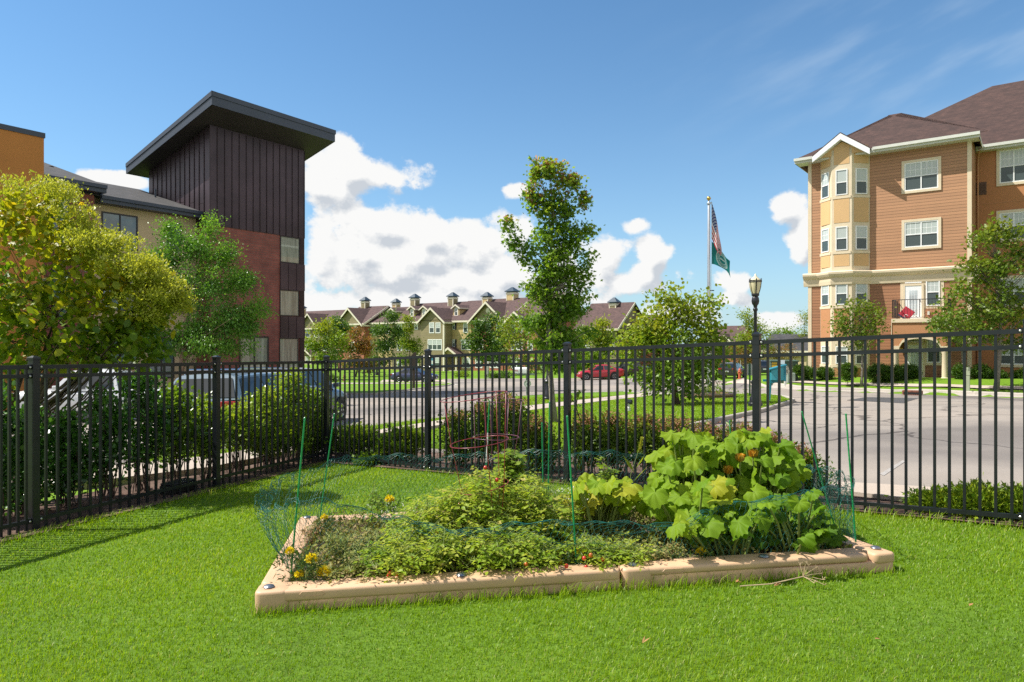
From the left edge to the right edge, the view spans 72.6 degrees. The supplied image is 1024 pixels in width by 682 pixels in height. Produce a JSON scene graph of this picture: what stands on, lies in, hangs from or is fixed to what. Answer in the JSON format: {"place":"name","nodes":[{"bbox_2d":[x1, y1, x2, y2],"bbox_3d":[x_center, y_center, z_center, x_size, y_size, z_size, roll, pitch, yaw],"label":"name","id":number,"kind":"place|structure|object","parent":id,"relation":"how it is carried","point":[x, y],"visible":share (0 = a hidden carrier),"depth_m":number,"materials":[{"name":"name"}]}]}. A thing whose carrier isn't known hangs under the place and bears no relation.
{"place":"outdoors","nodes":[
{"label":"outdoors","id":0,"kind":"place"},
{"bbox_2d":[41,393,651,492],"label":"sidewalk","id":1,"kind":"structure","parent":0,"point":[191,466],"depth_m":11.37,"materials":[{"name":"concrete"}]},
{"bbox_2d":[332,382,451,392],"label":"lawn","id":2,"kind":"structure","parent":0,"point":[381,387],"depth_m":56.30,"materials":[{"name":"green plant"}]},
{"bbox_2d":[157,393,788,459],"bbox_3d":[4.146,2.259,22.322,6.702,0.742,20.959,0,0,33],"label":"island lawn","id":3,"kind":"structure","parent":0,"point":[442,446],"depth_m":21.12,"materials":[{"name":"green plant"}]},
{"bbox_2d":[497,155,604,421],"bbox_3d":[1.021,-1.233,18.038,2.835,7.210,1.390,0,0,0],"label":"tree","id":4,"kind":"object","parent":3,"relation":"on","point":[541,289],"visible":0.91,"depth_m":17.95,"materials":[{"name":"green plant"}]},
{"bbox_2d":[602,275,744,404],"bbox_3d":[5.709,0.083,24.481,4.926,4.813,3.074,0,0,0],"label":"tree","id":5,"kind":"object","parent":3,"relation":"on","point":[650,334],"visible":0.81,"depth_m":24.28,"materials":[{"name":"green plant"}]},
{"bbox_2d":[677,378,747,397],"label":"shrub","id":6,"kind":"object","parent":3,"relation":"on","point":[728,395],"depth_m":28.30,"materials":[{"name":"green plant"}]},
{"bbox_2d":[706,196,713,393],"bbox_3d":[8.234,-1.738,28.925,0.315,8.541,0.185,0,0,0],"label":"flagpole","id":7,"kind":"object","parent":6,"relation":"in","point":[708,198],"visible":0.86,"depth_m":28.88,"materials":[{"name":"metal"}]},
{"bbox_2d":[748,273,762,406],"bbox_3d":[7.920,0.060,22.669,0.451,4.516,0.451,0,0,-20],"label":"street lamp","id":8,"kind":"object","parent":3,"relation":"on","point":[755,282],"visible":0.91,"depth_m":22.59,"materials":[{"name":"black metal"}]},
{"bbox_2d":[0,460,1023,681],"bbox_3d":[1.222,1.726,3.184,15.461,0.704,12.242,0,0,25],"label":"lawn","id":9,"kind":"structure","parent":0,"point":[351,631],"depth_m":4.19,"materials":[{"name":"plant"}]},
{"bbox_2d":[0,355,329,536],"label":"metal fence","id":10,"kind":"object","parent":9,"relation":"on","point":[32,375],"visible":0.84,"depth_m":8.43,"materials":[{"name":"metal"}]},
{"bbox_2d":[261,548,304,583],"bbox_3d":[-1.684,1.750,5.155,0.192,0.206,0.916,0,-2,-10],"label":"garden timber","id":11,"kind":"object","parent":9,"relation":"on","point":[269,576],"visible":0.24,"depth_m":4.93,"materials":[{"name":"beige wood"}]},
{"bbox_2d":[320,511,416,524],"bbox_3d":[-0.862,1.798,6.886,1.996,0.206,0.192,-1,0,-7],"label":"garden timber","id":12,"kind":"object","parent":9,"relation":"on","point":[350,516],"visible":0.03,"depth_m":6.77,"materials":[{"name":"beige wood"}]},
{"bbox_2d":[254,449,855,580],"bbox_3d":[0.480,1.406,6.108,5.011,0.719,2.507,0,0,0],"label":"wire netting","id":13,"kind":"object","parent":12,"relation":"attached to","point":[836,474],"visible":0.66,"depth_m":5.29,"materials":[{"name":"green metal"}]},
{"bbox_2d":[255,563,619,613],"bbox_3d":[-0.467,1.691,4.736,2.439,0.227,0.192,-1,0,-7],"label":"garden timber","id":14,"kind":"object","parent":9,"relation":"on","point":[340,591],"visible":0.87,"depth_m":4.66,"materials":[{"name":"beige wood"}]},
{"bbox_2d":[327,319,1023,527],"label":"metal fence","id":15,"kind":"object","parent":9,"relation":"on","point":[756,342],"visible":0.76,"depth_m":8.31,"materials":[{"name":"metal"}]},
{"bbox_2d":[616,548,892,589],"bbox_3d":[1.765,1.650,5.027,2.045,0.227,0.192,-1,0,-7],"label":"garden timber","id":16,"kind":"object","parent":9,"relation":"on","point":[747,565],"visible":0.74,"depth_m":4.95,"materials":[{"name":"beige wood"}]},
{"bbox_2d":[837,535,893,563],"bbox_3d":[2.585,1.657,5.648,0.188,0.227,1.222,0,-2,-12],"label":"garden timber","id":17,"kind":"object","parent":9,"relation":"on","point":[877,554],"visible":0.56,"depth_m":5.12,"materials":[{"name":"beige wood"}]},
{"bbox_2d":[0,0,1023,343],"label":"sky","id":18,"kind":"structure","parent":0,"point":[437,110],"materials":[{"name":"blue"}]},
{"bbox_2d":[3,378,1022,488],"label":"road","id":19,"kind":"structure","parent":0,"point":[1003,440],"depth_m":16.23,"materials":[{"name":"grey asphalt"}]},
{"bbox_2d":[15,369,168,421],"bbox_3d":[-14.253,1.885,24.265,5.395,1.850,2.210,0,-2,-6],"label":"parked car","id":20,"kind":"object","parent":19,"relation":"on","point":[85,389],"visible":0.09,"depth_m":23.39,"materials":[{"name":"white paint"}]},
{"bbox_2d":[169,367,319,418],"bbox_3d":[-6.057,1.492,16.490,2.110,1.702,4.785,-2,-2,8],"label":"parked car","id":21,"kind":"object","parent":19,"relation":"on","point":[191,379],"visible":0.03,"depth_m":14.45,"materials":[{"name":"blue paint"}]},
{"bbox_2d":[251,367,347,420],"bbox_3d":[-6.519,1.643,20.631,2.110,1.730,4.683,-2,-2,10],"label":"parked car","id":22,"kind":"object","parent":19,"relation":"on","point":[333,389],"visible":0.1,"depth_m":21.35,"materials":[{"name":"blue paint"}]},
{"bbox_2d":[764,383,1022,396],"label":"kerb","id":23,"kind":"structure","parent":19,"relation":"on","point":[925,391],"depth_m":31.97,"materials":[{"name":"concrete"}]},
{"bbox_2d":[4,345,1022,526],"bbox_3d":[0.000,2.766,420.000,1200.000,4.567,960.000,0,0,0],"label":"ground","id":24,"kind":"structure","parent":0,"point":[973,381],"depth_m":34.57,"materials":[{"name":"green plant"}]},
{"bbox_2d":[0,168,201,502],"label":"tree","id":25,"kind":"object","parent":24,"relation":"on","point":[157,289],"visible":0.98,"depth_m":8.54,"materials":[{"name":"green plant"}]},
{"bbox_2d":[0,90,335,410],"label":"tower building","id":26,"kind":"structure","parent":24,"relation":"on","point":[241,163],"depth_m":39.86,"materials":[{"name":"red brick"}]},
{"bbox_2d":[101,211,137,250],"bbox_3d":[-20.138,-5.602,35.784,0.055,1.856,1.801,0,0,35],"label":"window","id":27,"kind":"structure","parent":26,"relation":"in","point":[130,222],"depth_m":35.85,"materials":[{"name":"grey glass"}]},
{"bbox_2d":[239,336,268,369],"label":"window","id":28,"kind":"structure","parent":26,"relation":"in","point":[263,356],"depth_m":41.01,"materials":[{"name":"grey glass"}]},
{"bbox_2d":[279,338,298,366],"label":"window","id":29,"kind":"structure","parent":26,"relation":"in","point":[288,347],"depth_m":42.80,"materials":[{"name":"grey glass"}]},
{"bbox_2d":[280,289,298,316],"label":"window","id":30,"kind":"structure","parent":26,"relation":"in","point":[289,299],"depth_m":42.86,"materials":[{"name":"grey glass"}]},
{"bbox_2d":[280,235,299,263],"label":"window","id":31,"kind":"structure","parent":26,"relation":"in","point":[289,246],"depth_m":42.86,"materials":[{"name":"grey glass"}]},
{"bbox_2d":[0,455,342,541],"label":"mulch bed","id":32,"kind":"object","parent":24,"relation":"on","point":[74,516],"visible":0.37,"depth_m":8.70,"materials":[{"name":"brown wood"}]},
{"bbox_2d":[3,380,23,519],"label":"shrub","id":33,"kind":"object","parent":32,"relation":"on","point":[13,441],"visible":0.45,"depth_m":7.66,"materials":[{"name":"green plant"}]},
{"bbox_2d":[3,401,66,515],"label":"shrub","id":34,"kind":"object","parent":32,"relation":"on","point":[50,460],"visible":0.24,"depth_m":7.91,"materials":[{"name":"green plant"}]},
{"bbox_2d":[40,406,108,506],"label":"shrub","id":35,"kind":"object","parent":32,"relation":"on","point":[74,455],"visible":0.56,"depth_m":8.30,"materials":[{"name":"green plant"}]},
{"bbox_2d":[71,376,144,499],"bbox_3d":[-5.176,1.253,8.862,0.887,1.623,0.836,0,0,0],"label":"shrub","id":36,"kind":"object","parent":32,"relation":"on","point":[105,427],"visible":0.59,"depth_m":8.76,"materials":[{"name":"green plant"}]},
{"bbox_2d":[112,367,197,492],"bbox_3d":[-4.874,1.153,9.346,1.026,1.847,0.845,0,0,0],"label":"shrub","id":37,"kind":"object","parent":32,"relation":"on","point":[143,414],"visible":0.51,"depth_m":9.26,"materials":[{"name":"green plant"}]},
{"bbox_2d":[150,376,211,482],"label":"shrub","id":38,"kind":"object","parent":32,"relation":"on","point":[183,426],"visible":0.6,"depth_m":9.72,"materials":[{"name":"green plant"}]},
{"bbox_2d":[181,391,239,478],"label":"shrub","id":39,"kind":"object","parent":32,"relation":"on","point":[206,421],"visible":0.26,"depth_m":10.22,"materials":[{"name":"green plant"}]},
{"bbox_2d":[220,396,273,472],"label":"shrub","id":40,"kind":"object","parent":32,"relation":"on","point":[240,429],"visible":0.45,"depth_m":10.80,"materials":[{"name":"green plant"}]},
{"bbox_2d":[244,415,315,465],"bbox_3d":[-3.870,1.668,11.387,1.226,0.926,1.173,0,0,0],"label":"juniper","id":41,"kind":"object","parent":32,"relation":"on","point":[274,441],"visible":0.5,"depth_m":11.22,"materials":[{"name":"green plant"}]},
{"bbox_2d":[133,209,278,375],"bbox_3d":[-13.756,-1.341,30.933,6.671,9.063,4.152,0,0,0],"label":"tree","id":42,"kind":"object","parent":24,"relation":"on","point":[205,339],"visible":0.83,"depth_m":30.60,"materials":[{"name":"green plant"}]},
{"bbox_2d":[238,372,296,466],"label":"shrub","id":43,"kind":"object","parent":24,"relation":"on","point":[269,404],"visible":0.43,"depth_m":11.37,"materials":[{"name":"green plant"}]},
{"bbox_2d":[274,367,320,461],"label":"shrub","id":44,"kind":"object","parent":24,"relation":"on","point":[285,395],"visible":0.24,"depth_m":11.92,"materials":[{"name":"green plant"}]},
{"bbox_2d":[304,306,344,364],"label":"townhouse","id":45,"kind":"structure","parent":24,"relation":"on","point":[310,316],"depth_m":153.25,"materials":[{"name":"beige"}]},
{"bbox_2d":[304,315,352,368],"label":"tree","id":46,"kind":"object","parent":24,"relation":"on","point":[332,341],"visible":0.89,"depth_m":78.98,"materials":[{"name":"green plant"}]},
{"bbox_2d":[337,326,380,376],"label":"tree","id":47,"kind":"object","parent":24,"relation":"on","point":[364,347],"visible":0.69,"depth_m":88.84,"materials":[{"name":"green plant"}]},
{"bbox_2d":[338,297,390,367],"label":"townhouse","id":48,"kind":"structure","parent":24,"relation":"on","point":[363,315],"depth_m":126.81,"materials":[{"name":"beige brick"}]},
{"bbox_2d":[365,307,407,374],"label":"tree","id":49,"kind":"object","parent":24,"relation":"on","point":[379,331],"visible":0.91,"depth_m":95.44,"materials":[{"name":"green plant"}]},
{"bbox_2d":[393,313,425,365],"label":"tree","id":50,"kind":"object","parent":24,"relation":"on","point":[408,344],"visible":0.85,"depth_m":103.41,"materials":[{"name":"green plant"}]},
{"bbox_2d":[388,294,467,370],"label":"townhouse","id":51,"kind":"structure","parent":24,"relation":"on","point":[433,323],"depth_m":114.81,"materials":[{"name":"beige"}]},
{"bbox_2d":[444,292,481,370],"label":"townhouse","id":52,"kind":"structure","parent":24,"relation":"on","point":[464,313],"depth_m":113.48,"materials":[{"name":"beige"}]},
{"bbox_2d":[459,309,508,366],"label":"tree","id":53,"kind":"object","parent":24,"relation":"on","point":[475,341],"visible":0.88,"depth_m":84.54,"materials":[{"name":"green plant"}]},
{"bbox_2d":[467,292,525,370],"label":"townhouse","id":54,"kind":"structure","parent":24,"relation":"on","point":[502,306],"depth_m":110.20,"materials":[{"name":"beige brick"}]},
{"bbox_2d":[490,301,545,373],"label":"tree","id":55,"kind":"object","parent":24,"relation":"on","point":[521,336],"visible":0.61,"depth_m":41.75,"materials":[{"name":"green plant"}]},
{"bbox_2d":[504,287,582,369],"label":"townhouse","id":56,"kind":"structure","parent":24,"relation":"on","point":[511,291],"depth_m":107.86,"materials":[{"name":"beige brick"}]},
{"bbox_2d":[582,313,618,365],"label":"tree","id":57,"kind":"object","parent":24,"relation":"on","point":[604,340],"visible":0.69,"depth_m":73.42,"materials":[{"name":"green plant"}]},
{"bbox_2d":[573,297,667,369],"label":"house","id":58,"kind":"structure","parent":24,"relation":"on","point":[616,308],"depth_m":100.60,"materials":[{"name":"brown"}]},
{"bbox_2d":[328,452,1023,526],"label":"mulch bed","id":59,"kind":"object","parent":24,"relation":"on","point":[856,498],"visible":0.16,"depth_m":9.70,"materials":[{"name":"brown wood"}]},
{"bbox_2d":[324,420,380,458],"bbox_3d":[-2.759,1.763,12.244,1.025,0.754,1.176,0,0,25],"label":"juniper","id":60,"kind":"object","parent":59,"relation":"on","point":[356,438],"visible":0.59,"depth_m":12.08,"materials":[{"name":"green plant"}]},
{"bbox_2d":[372,423,424,460],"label":"juniper","id":61,"kind":"object","parent":59,"relation":"on","point":[402,441],"visible":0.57,"depth_m":11.47,"materials":[{"name":"green plant"}]},
{"bbox_2d":[435,406,482,466],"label":"spirea shrub","id":62,"kind":"object","parent":59,"relation":"on","point":[449,448],"visible":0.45,"depth_m":10.88,"materials":[{"name":"green plant"}]},
{"bbox_2d":[457,397,519,467],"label":"spirea shrub","id":63,"kind":"object","parent":59,"relation":"on","point":[475,415],"visible":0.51,"depth_m":10.55,"materials":[{"name":"green plant"}]},
{"bbox_2d":[487,391,545,469],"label":"spirea shrub","id":64,"kind":"object","parent":59,"relation":"on","point":[517,413],"visible":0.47,"depth_m":10.30,"materials":[{"name":"green plant"}]},
{"bbox_2d":[515,412,562,474],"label":"spirea shrub","id":65,"kind":"object","parent":59,"relation":"on","point":[532,436],"visible":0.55,"depth_m":10.03,"materials":[{"name":"green plant"}]},
{"bbox_2d":[561,409,615,474],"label":"spirea shrub","id":66,"kind":"object","parent":59,"relation":"on","point":[587,433],"visible":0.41,"depth_m":9.57,"materials":[{"name":"green plant"}]},
{"bbox_2d":[586,408,648,478],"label":"spirea shrub","id":67,"kind":"object","parent":59,"relation":"on","point":[612,434],"visible":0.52,"depth_m":9.30,"materials":[{"name":"green plant"}]},
{"bbox_2d":[621,410,668,480],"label":"spirea shrub","id":68,"kind":"object","parent":59,"relation":"on","point":[648,429],"visible":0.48,"depth_m":9.09,"materials":[{"name":"green plant"}]},
{"bbox_2d":[794,442,836,494],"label":"spirea shrub","id":69,"kind":"object","parent":59,"relation":"on","point":[808,457],"visible":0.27,"depth_m":8.02,"materials":[{"name":"green plant"}]},
{"bbox_2d":[884,483,970,518],"bbox_3d":[4.298,1.660,7.062,0.788,0.492,0.909,0,0,0],"label":"juniper","id":70,"kind":"object","parent":59,"relation":"on","point":[927,497],"visible":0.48,"depth_m":6.93,"materials":[{"name":"green plant"}]},
{"bbox_2d":[937,472,1019,520],"bbox_3d":[4.573,1.614,6.840,0.831,0.610,0.850,0,0,27],"label":"juniper","id":71,"kind":"object","parent":59,"relation":"on","point":[972,495],"visible":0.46,"depth_m":6.70,"materials":[{"name":"green plant"}]},
{"bbox_2d":[986,481,1022,521],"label":"juniper","id":72,"kind":"object","parent":59,"relation":"on","point":[1018,494],"visible":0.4,"depth_m":6.58,"materials":[{"name":"green plant"}]},
{"bbox_2d":[731,306,777,352],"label":"tree","id":73,"kind":"object","parent":24,"relation":"on","point":[751,326],"visible":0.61,"depth_m":76.05,"materials":[{"name":"green plant"}]},
{"bbox_2d":[761,334,807,365],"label":"building","id":74,"kind":"structure","parent":24,"relation":"on","point":[784,336],"depth_m":96.22,"materials":[{"name":"beige paint"}]},
{"bbox_2d":[823,290,896,386],"bbox_3d":[16.983,-0.047,34.274,3.380,4.908,2.533,0,0,0],"label":"tree","id":75,"kind":"object","parent":24,"relation":"on","point":[842,326],"visible":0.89,"depth_m":34.07,"materials":[{"name":"green plant"}]},
{"bbox_2d":[794,80,1023,377],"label":"apartment building","id":76,"kind":"structure","parent":24,"relation":"on","point":[899,204],"depth_m":37.21,"materials":[{"name":"orange"}]},
{"bbox_2d":[903,283,923,317],"bbox_3d":[21.063,-2.074,36.576,0.959,1.866,0.120,0,0,37],"label":"door","id":77,"kind":"structure","parent":76,"relation":"in","point":[910,291],"depth_m":36.51,"materials":[{"name":"metal"}]},
{"bbox_2d":[902,156,940,193],"bbox_3d":[21.379,-8.647,36.397,1.797,1.729,0.070,0,0,37],"label":"window","id":78,"kind":"structure","parent":76,"relation":"in","point":[918,175],"depth_m":36.38,"materials":[{"name":"white plastic"}]},
{"bbox_2d":[902,217,940,249],"bbox_3d":[21.379,-5.598,36.397,1.797,1.593,0.070,0,0,37],"label":"window","id":79,"kind":"structure","parent":76,"relation":"in","point":[923,233],"depth_m":36.38,"materials":[{"name":"grey glass"}]},
{"bbox_2d":[996,147,1023,186],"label":"window","id":80,"kind":"structure","parent":76,"relation":"in","point":[1009,162],"depth_m":36.48,"materials":[{"name":"grey glass"}]},
{"bbox_2d":[996,209,1023,242],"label":"window","id":81,"kind":"structure","parent":76,"relation":"in","point":[1017,215],"depth_m":36.39,"materials":[{"name":"white plastic"}]},
{"bbox_2d":[922,211,1023,390],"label":"tree","id":82,"kind":"object","parent":24,"relation":"on","point":[1000,316],"visible":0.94,"depth_m":29.41,"materials":[{"name":"green plant"}]},
{"bbox_2d":[295,513,828,581],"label":"garden soil","id":83,"kind":"structure","parent":0,"point":[646,530],"depth_m":5.67,"materials":[{"name":"brown soil"}]},
{"bbox_2d":[268,534,346,587],"bbox_3d":[-1.377,1.560,4.732,0.538,0.432,0.412,0,0,22],"label":"marigold","id":84,"kind":"object","parent":83,"relation":"in","point":[310,558],"visible":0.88,"depth_m":4.73,"materials":[{"name":"green plant"}]},
{"bbox_2d":[316,528,368,568],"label":"weed","id":85,"kind":"object","parent":83,"relation":"on","point":[342,547],"visible":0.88,"depth_m":5.19,"materials":[{"name":"green plant"}]},
{"bbox_2d":[323,548,385,583],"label":"weed","id":86,"kind":"object","parent":83,"relation":"on","point":[350,568],"visible":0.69,"depth_m":4.80,"materials":[{"name":"green plant"}]},
{"bbox_2d":[301,490,409,542],"bbox_3d":[-1.302,1.524,5.904,0.890,0.508,0.344,0,0,0],"label":"marigold","id":87,"kind":"object","parent":83,"relation":"on","point":[387,498],"visible":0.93,"depth_m":5.89,"materials":[{"name":"green plant"}]},
{"bbox_2d":[351,482,399,532],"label":"weed","id":88,"kind":"object","parent":83,"relation":"on","point":[374,498],"visible":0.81,"depth_m":6.34,"materials":[{"name":"green plant"}]},
{"bbox_2d":[351,520,468,582],"bbox_3d":[-0.746,1.509,5.027,0.894,0.411,0.932,0,0,0],"label":"tomato plant","id":89,"kind":"object","parent":83,"relation":"on","point":[416,557],"visible":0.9,"depth_m":4.86,"materials":[{"name":"green plant"}]},
{"bbox_2d":[375,479,483,561],"bbox_3d":[-0.659,1.419,5.452,0.900,0.624,0.858,0,0,24],"label":"tomato plant","id":90,"kind":"object","parent":83,"relation":"on","point":[430,514],"visible":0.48,"depth_m":5.35,"materials":[{"name":"green plant"}]},
{"bbox_2d":[441,391,508,525],"bbox_3d":[-0.294,1.028,5.500,0.539,1.259,0.534,0,0,0],"label":"tomato cage","id":91,"kind":"object","parent":83,"relation":"on","point":[486,436],"visible":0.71,"depth_m":5.50,"materials":[{"name":"red metal"}]},
{"bbox_2d":[435,463,529,552],"bbox_3d":[-0.180,1.339,5.564,0.858,0.770,0.999,0,0,-20],"label":"tomato plant","id":92,"kind":"object","parent":83,"relation":"on","point":[483,502],"visible":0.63,"depth_m":5.38,"materials":[{"name":"green plant"}]},
{"bbox_2d":[439,520,581,581],"bbox_3d":[-0.006,1.497,5.022,0.963,0.416,0.824,0,0,-22],"label":"tomato plant","id":93,"kind":"object","parent":83,"relation":"on","point":[490,553],"visible":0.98,"depth_m":4.90,"materials":[{"name":"green plant"}]},
{"bbox_2d":[485,446,543,517],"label":"tomato plant","id":94,"kind":"object","parent":83,"relation":"on","point":[514,470],"visible":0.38,"depth_m":6.10,"materials":[{"name":"green plant"}]},
{"bbox_2d":[458,469,587,549],"bbox_3d":[0.141,1.387,5.586,0.887,0.660,0.947,0,0,28],"label":"tomato plant","id":95,"kind":"object","parent":83,"relation":"on","point":[536,509],"visible":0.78,"depth_m":5.49,"materials":[{"name":"green plant"}]},
{"bbox_2d":[290,505,852,581],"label":"weeds","id":96,"kind":"object","parent":83,"relation":"on","point":[637,517],"visible":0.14,"depth_m":5.56,"materials":[{"name":"green plant"}]},
{"bbox_2d":[557,472,649,537],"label":"squash plant","id":97,"kind":"object","parent":83,"relation":"on","point":[607,502],"visible":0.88,"depth_m":5.76,"materials":[{"name":"green plant"}]},
{"bbox_2d":[559,531,655,575],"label":"tomato plant","id":98,"kind":"object","parent":83,"relation":"on","point":[625,555],"visible":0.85,"depth_m":4.98,"materials":[{"name":"green plant"}]},
{"bbox_2d":[625,536,687,560],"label":"weed","id":99,"kind":"object","parent":83,"relation":"on","point":[657,552],"visible":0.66,"depth_m":5.11,"materials":[{"name":"green plant"}]},
{"bbox_2d":[644,427,736,491],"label":"squash plant","id":100,"kind":"object","parent":83,"relation":"on","point":[683,458],"visible":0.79,"depth_m":5.83,"materials":[{"name":"green plant"}]},
{"bbox_2d":[638,474,769,550],"bbox_3d":[1.592,1.342,5.671,1.355,0.758,1.069,0,0,-36],"label":"squash plant","id":101,"kind":"object","parent":83,"relation":"on","point":[716,492],"visible":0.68,"depth_m":5.41,"materials":[{"name":"green plant"}]},
{"bbox_2d":[666,504,776,556],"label":"squash plant","id":102,"kind":"object","parent":83,"relation":"on","point":[714,526],"visible":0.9,"depth_m":5.08,"materials":[{"name":"green plant"}]},
{"bbox_2d":[706,427,812,494],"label":"squash plant","id":103,"kind":"object","parent":83,"relation":"on","point":[776,468],"visible":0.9,"depth_m":5.85,"materials":[{"name":"green plant"}]},
{"bbox_2d":[738,488,847,553],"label":"plant","id":104,"kind":"object","parent":83,"relation":"on","point":[809,539],"visible":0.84,"depth_m":5.20,"materials":[{"name":"green plant"}]},
{"bbox_2d":[515,391,633,405],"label":"verge lawn","id":105,"kind":"structure","parent":0,"point":[602,394],"depth_m":33.52,"materials":[{"name":"green plant"}]},
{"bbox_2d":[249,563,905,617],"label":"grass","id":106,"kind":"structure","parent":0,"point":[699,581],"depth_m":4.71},
{"bbox_2d":[819,482,930,500],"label":"sidewalk","id":107,"kind":"structure","parent":0,"point":[885,489],"depth_m":7.89,"materials":[{"name":"concrete"}]},
{"bbox_2d":[794,381,1022,388],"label":"sidewalk","id":108,"kind":"structure","parent":0,"point":[952,385],"depth_m":32.46,"materials":[{"name":"concrete"}]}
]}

